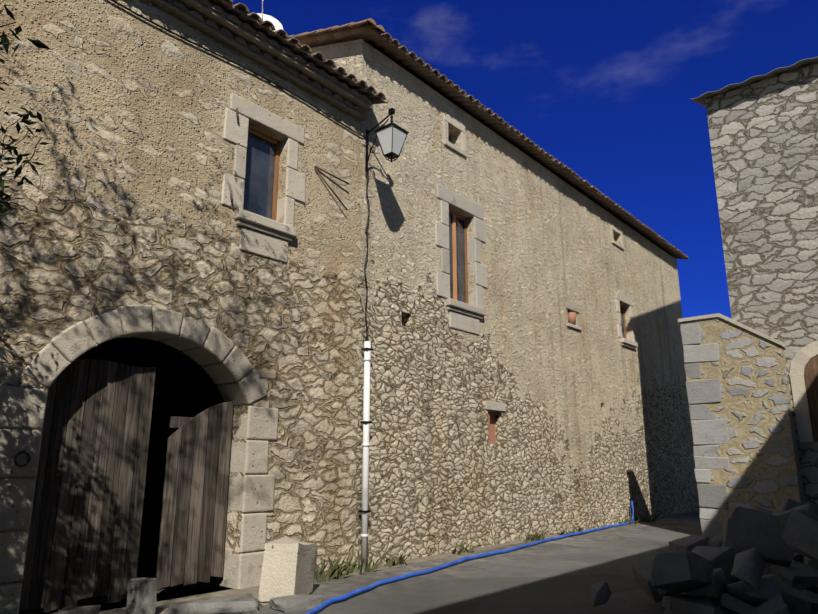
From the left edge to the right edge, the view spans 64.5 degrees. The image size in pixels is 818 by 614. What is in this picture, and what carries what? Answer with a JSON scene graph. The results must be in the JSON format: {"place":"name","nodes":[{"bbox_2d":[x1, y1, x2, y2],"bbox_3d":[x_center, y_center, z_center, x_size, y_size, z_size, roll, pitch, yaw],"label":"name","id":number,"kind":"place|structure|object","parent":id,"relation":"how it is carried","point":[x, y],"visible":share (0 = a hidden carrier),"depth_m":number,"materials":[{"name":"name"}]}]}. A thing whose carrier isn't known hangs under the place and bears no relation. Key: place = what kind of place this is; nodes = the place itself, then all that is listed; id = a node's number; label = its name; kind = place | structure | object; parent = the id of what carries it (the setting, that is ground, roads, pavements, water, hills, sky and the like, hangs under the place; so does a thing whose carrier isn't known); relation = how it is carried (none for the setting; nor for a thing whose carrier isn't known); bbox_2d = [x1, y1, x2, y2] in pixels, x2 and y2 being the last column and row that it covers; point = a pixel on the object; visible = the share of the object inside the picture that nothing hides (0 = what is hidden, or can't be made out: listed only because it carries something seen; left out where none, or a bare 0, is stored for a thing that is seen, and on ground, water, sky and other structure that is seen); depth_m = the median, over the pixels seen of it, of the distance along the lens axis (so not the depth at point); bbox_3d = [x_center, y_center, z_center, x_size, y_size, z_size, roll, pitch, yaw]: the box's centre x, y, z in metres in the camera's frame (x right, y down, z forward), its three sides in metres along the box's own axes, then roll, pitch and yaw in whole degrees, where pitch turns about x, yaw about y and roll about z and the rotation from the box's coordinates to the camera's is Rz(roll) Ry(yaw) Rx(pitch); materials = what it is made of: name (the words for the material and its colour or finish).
{"place":"outdoors","nodes":[
{"label":"outdoors","id":0,"kind":"place"},
{"bbox_2d":[0,2,51,224],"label":"tree","id":1,"kind":"object","parent":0,"point":[36,43],"depth_m":4.78,"materials":[{"name":"green plant"}]},
{"bbox_2d":[19,359,155,612],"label":"door leaf","id":2,"kind":"object","parent":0,"point":[85,527],"visible":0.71,"depth_m":8.06,"materials":[{"name":"brown wood"}]},
{"bbox_2d":[156,401,233,589],"bbox_3d":[-3.048,2.612,9.266,0.940,2.568,0.112,12,-18,-40],"label":"door leaf","id":3,"kind":"object","parent":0,"point":[193,524],"visible":0.96,"depth_m":9.19,"materials":[{"name":"brown wood"}]},
{"bbox_2d":[311,39,362,80],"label":"wall","id":4,"kind":"structure","parent":0,"point":[347,56],"depth_m":13.45,"materials":[{"name":"beige stone"}]},
{"bbox_2d":[18,512,805,613],"bbox_3d":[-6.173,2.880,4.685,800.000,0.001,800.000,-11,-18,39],"label":"asphalt ground","id":5,"kind":"structure","parent":0,"point":[561,575],"depth_m":9.57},
{"bbox_2d":[77,337,223,549],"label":"doorway opening","id":6,"kind":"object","parent":5,"relation":"on","point":[185,385],"depth_m":13.85,"materials":[{"name":"black"}]},
{"bbox_2d":[0,0,362,613],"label":"house wall","id":7,"kind":"structure","parent":5,"relation":"on","point":[119,205],"depth_m":9.39,"materials":[{"name":"beige stone"}]},
{"bbox_2d":[14,450,30,466],"bbox_3d":[-4.295,1.685,7.197,0.040,0.182,0.174,-11,-18,39],"label":"door ring","id":8,"kind":"object","parent":7,"relation":"attached to","point":[22,452],"depth_m":7.19,"materials":[{"name":"black metal"}]},
{"bbox_2d":[0,304,278,613],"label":"door arch stones","id":9,"kind":"object","parent":7,"relation":"attached to","point":[25,407],"depth_m":8.70,"materials":[{"name":"beige stone"}]},
{"bbox_2d":[48,312,251,387],"bbox_3d":[-3.306,0.765,8.717,0.001,0.920,2.820,-11,-18,39],"label":"house spandrel","id":10,"kind":"object","parent":7,"relation":"attached to","point":[65,321],"visible":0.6,"depth_m":7.92,"materials":[{"name":"beige stone"}]},
{"bbox_2d":[110,0,369,340],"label":"electric cable","id":11,"kind":"object","parent":7,"relation":"attached to","point":[150,21],"visible":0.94,"depth_m":11.08,"materials":[{"name":"black metal"}]},
{"bbox_2d":[243,127,279,220],"bbox_3d":[-2.517,-2.159,10.764,0.060,1.610,0.820,-11,-18,39],"label":"window frame","id":12,"kind":"object","parent":7,"relation":"in","point":[261,176],"visible":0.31,"depth_m":10.84,"materials":[{"name":"brown wood"}]},
{"bbox_2d":[221,93,305,262],"bbox_3d":[-2.415,-2.027,10.633,0.425,2.538,1.685,-11,-18,39],"label":"window surround","id":13,"kind":"object","parent":7,"relation":"attached to","point":[265,237],"visible":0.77,"depth_m":10.40,"materials":[{"name":"beige stone"}]},
{"bbox_2d":[147,0,388,121],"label":"roof eave","id":14,"kind":"object","parent":7,"relation":"on","point":[241,29],"visible":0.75,"depth_m":10.88,"materials":[{"name":"tile"}]},
{"bbox_2d":[257,0,282,30],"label":"satellite dish","id":15,"kind":"object","parent":14,"relation":"attached to","point":[277,24],"visible":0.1,"depth_m":12.54,"materials":[{"name":"white metal"}]},
{"bbox_2d":[230,108,348,209],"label":"shutter iron stays","id":16,"kind":"object","parent":7,"relation":"attached to","point":[237,116],"visible":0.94,"depth_m":11.60,"materials":[{"name":"brown metal"}]},
{"bbox_2d":[51,578,322,613],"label":"threshold stones","id":17,"kind":"object","parent":5,"relation":"on","point":[141,596],"visible":0.98,"depth_m":7.50,"materials":[{"name":"grey stone"}]},
{"bbox_2d":[99,510,699,613],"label":"dirt strip","id":18,"kind":"object","parent":5,"relation":"on","point":[162,607],"visible":0.38,"depth_m":9.01,"materials":[{"name":"grey soil"}]},
{"bbox_2d":[259,536,316,601],"bbox_3d":[-1.579,3.437,8.574,0.526,0.751,0.841,-2,-14,10],"label":"stone block","id":19,"kind":"object","parent":18,"relation":"on","point":[288,566],"depth_m":8.23,"materials":[{"name":"beige stone"}]},
{"bbox_2d":[361,341,370,568],"bbox_3d":[-0.752,2.506,11.301,0.136,3.860,0.136,-11,-18,39],"label":"drainpipe","id":20,"kind":"object","parent":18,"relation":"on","point":[365,468],"visible":0.96,"depth_m":11.24,"materials":[{"name":"grey metal"}]},
{"bbox_2d":[202,513,660,613],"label":"weeds","id":21,"kind":"object","parent":5,"relation":"on","point":[332,569],"visible":0.94,"depth_m":10.60,"materials":[{"name":"green plant"}]},
{"bbox_2d":[306,501,633,613],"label":"blue hose","id":22,"kind":"object","parent":5,"relation":"on","point":[320,607],"visible":0.98,"depth_m":10.61,"materials":[{"name":"blue rubber"}]},
{"bbox_2d":[355,40,699,567],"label":"house wall","id":23,"kind":"structure","parent":5,"relation":"on","point":[593,426],"depth_m":15.76,"materials":[{"name":"beige stone"}]},
{"bbox_2d":[359,348,372,512],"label":"pipe clamps","id":24,"kind":"object","parent":23,"relation":"attached to","point":[367,511],"visible":0.81,"depth_m":11.36,"materials":[{"name":"grey metal"}]},
{"bbox_2d":[365,108,408,171],"bbox_3d":[-0.491,-3.217,12.416,0.901,1.110,0.482,-11,-18,39],"label":"street lantern","id":25,"kind":"object","parent":23,"relation":"attached to","point":[391,137],"visible":1,"depth_m":12.19,"materials":[{"name":"black metal"}]},
{"bbox_2d":[448,210,468,303],"bbox_3d":[1.042,-1.130,14.963,0.070,2.260,1.020,-11,-18,39],"label":"window frame","id":26,"kind":"object","parent":23,"relation":"in","point":[457,226],"visible":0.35,"depth_m":15.10,"materials":[{"name":"brown wood"}]},
{"bbox_2d":[435,183,487,334],"bbox_3d":[1.151,-1.021,14.855,0.426,3.242,2.002,-11,-18,39],"label":"window surround","id":27,"kind":"object","parent":23,"relation":"attached to","point":[465,317],"visible":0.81,"depth_m":14.67,"materials":[{"name":"beige stone"}]},
{"bbox_2d":[488,411,495,443],"bbox_3d":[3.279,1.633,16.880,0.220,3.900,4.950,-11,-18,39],"label":"bricked-up opening","id":28,"kind":"object","parent":23,"relation":"in","point":[491,427],"visible":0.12,"depth_m":15.04,"materials":[{"name":"brick"}]},
{"bbox_2d":[297,19,688,259],"bbox_3d":[3.655,-4.202,21.805,4.945,1.636,19.826,-11,-18,39],"label":"roof eave","id":29,"kind":"object","parent":23,"relation":"on","point":[389,47],"visible":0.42,"depth_m":15.86,"materials":[{"name":"tile"}]},
{"bbox_2d":[289,18,384,40],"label":"roof tiles","id":30,"kind":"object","parent":29,"relation":"on","point":[373,22],"visible":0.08,"depth_m":13.15,"materials":[{"name":"tile"}]},
{"bbox_2d":[443,112,623,249],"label":"small window frames","id":31,"kind":"structure","parent":23,"relation":"attached to","point":[452,121],"depth_m":15.50,"materials":[{"name":"stone"}]},
{"bbox_2d":[485,303,581,411],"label":"niche lintels","id":32,"kind":"object","parent":23,"relation":"attached to","point":[495,406],"visible":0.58,"depth_m":15.13,"materials":[{"name":"grey stone"}]},
{"bbox_2d":[568,312,575,324],"bbox_3d":[4.715,0.351,18.841,0.320,0.340,0.304,-11,-18,39],"label":"terracotta pot","id":33,"kind":"object","parent":23,"relation":"in","point":[571,317],"visible":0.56,"depth_m":18.73,"materials":[{"name":"orange ceramic"}]},
{"bbox_2d":[620,305,626,338],"bbox_3d":[7.163,0.531,22.070,0.060,1.300,0.930,-11,-18,39],"label":"window frame","id":34,"kind":"object","parent":23,"relation":"in","point":[623,325],"visible":0.23,"depth_m":22.32,"materials":[{"name":"brown wood"}]},
{"bbox_2d":[615,293,637,349],"bbox_3d":[7.272,0.518,21.984,0.424,1.763,1.527,-11,-18,39],"label":"window surround","id":35,"kind":"object","parent":23,"relation":"attached to","point":[628,343],"visible":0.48,"depth_m":21.82,"materials":[{"name":"beige stone"}]},
{"bbox_2d":[617,289,632,306],"bbox_3d":[7.238,-0.322,22.214,0.335,0.495,1.379,-11,-18,39],"label":"arched window","id":36,"kind":"structure","parent":35,"relation":"attached to","point":[621,293],"depth_m":22.11,"materials":[{"name":"beige stone"}]},
{"bbox_2d":[591,499,817,613],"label":"rock pile","id":37,"kind":"object","parent":5,"relation":"on","point":[750,561],"visible":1,"depth_m":7.02,"materials":[{"name":"grey stone"}]},
{"bbox_2d":[681,317,804,537],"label":"stair wall","id":38,"kind":"structure","parent":5,"relation":"on","point":[759,450],"depth_m":15.26,"materials":[{"name":"stone"}]},
{"bbox_2d":[680,318,728,536],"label":"corner quoins","id":39,"kind":"object","parent":38,"relation":"attached to","point":[707,432],"visible":0.79,"depth_m":15.87,"materials":[{"name":"grey stone"}]},
{"bbox_2d":[678,313,785,347],"bbox_3d":[7.989,0.647,16.139,2.260,0.956,0.548,-11,-18,39],"label":"wall coping","id":40,"kind":"object","parent":38,"relation":"on","point":[749,329],"visible":0.7,"depth_m":15.89,"materials":[{"name":"grey stone"}]},
{"bbox_2d":[705,62,817,504],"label":"stone tower","id":41,"kind":"structure","parent":5,"relation":"on","point":[763,134],"depth_m":16.29,"materials":[{"name":"grey stone"}]},
{"bbox_2d":[690,57,817,106],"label":"roof edge","id":42,"kind":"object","parent":41,"relation":"on","point":[700,100],"depth_m":17.02,"materials":[{"name":"grey"}]},
{"bbox_2d":[789,341,817,441],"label":"stone door arch","id":43,"kind":"structure","parent":41,"relation":"attached to","point":[802,357],"depth_m":15.14,"materials":[{"name":"beige stone"}]},
{"bbox_2d":[804,355,817,441],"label":"door","id":44,"kind":"structure","parent":43,"relation":"in","point":[811,375],"depth_m":15.00,"materials":[{"name":"brown wood"}]},
{"bbox_2d":[232,0,817,318],"label":"sky","id":45,"kind":"structure","parent":0,"point":[606,88],"materials":[{"name":"blue"}]}
]}

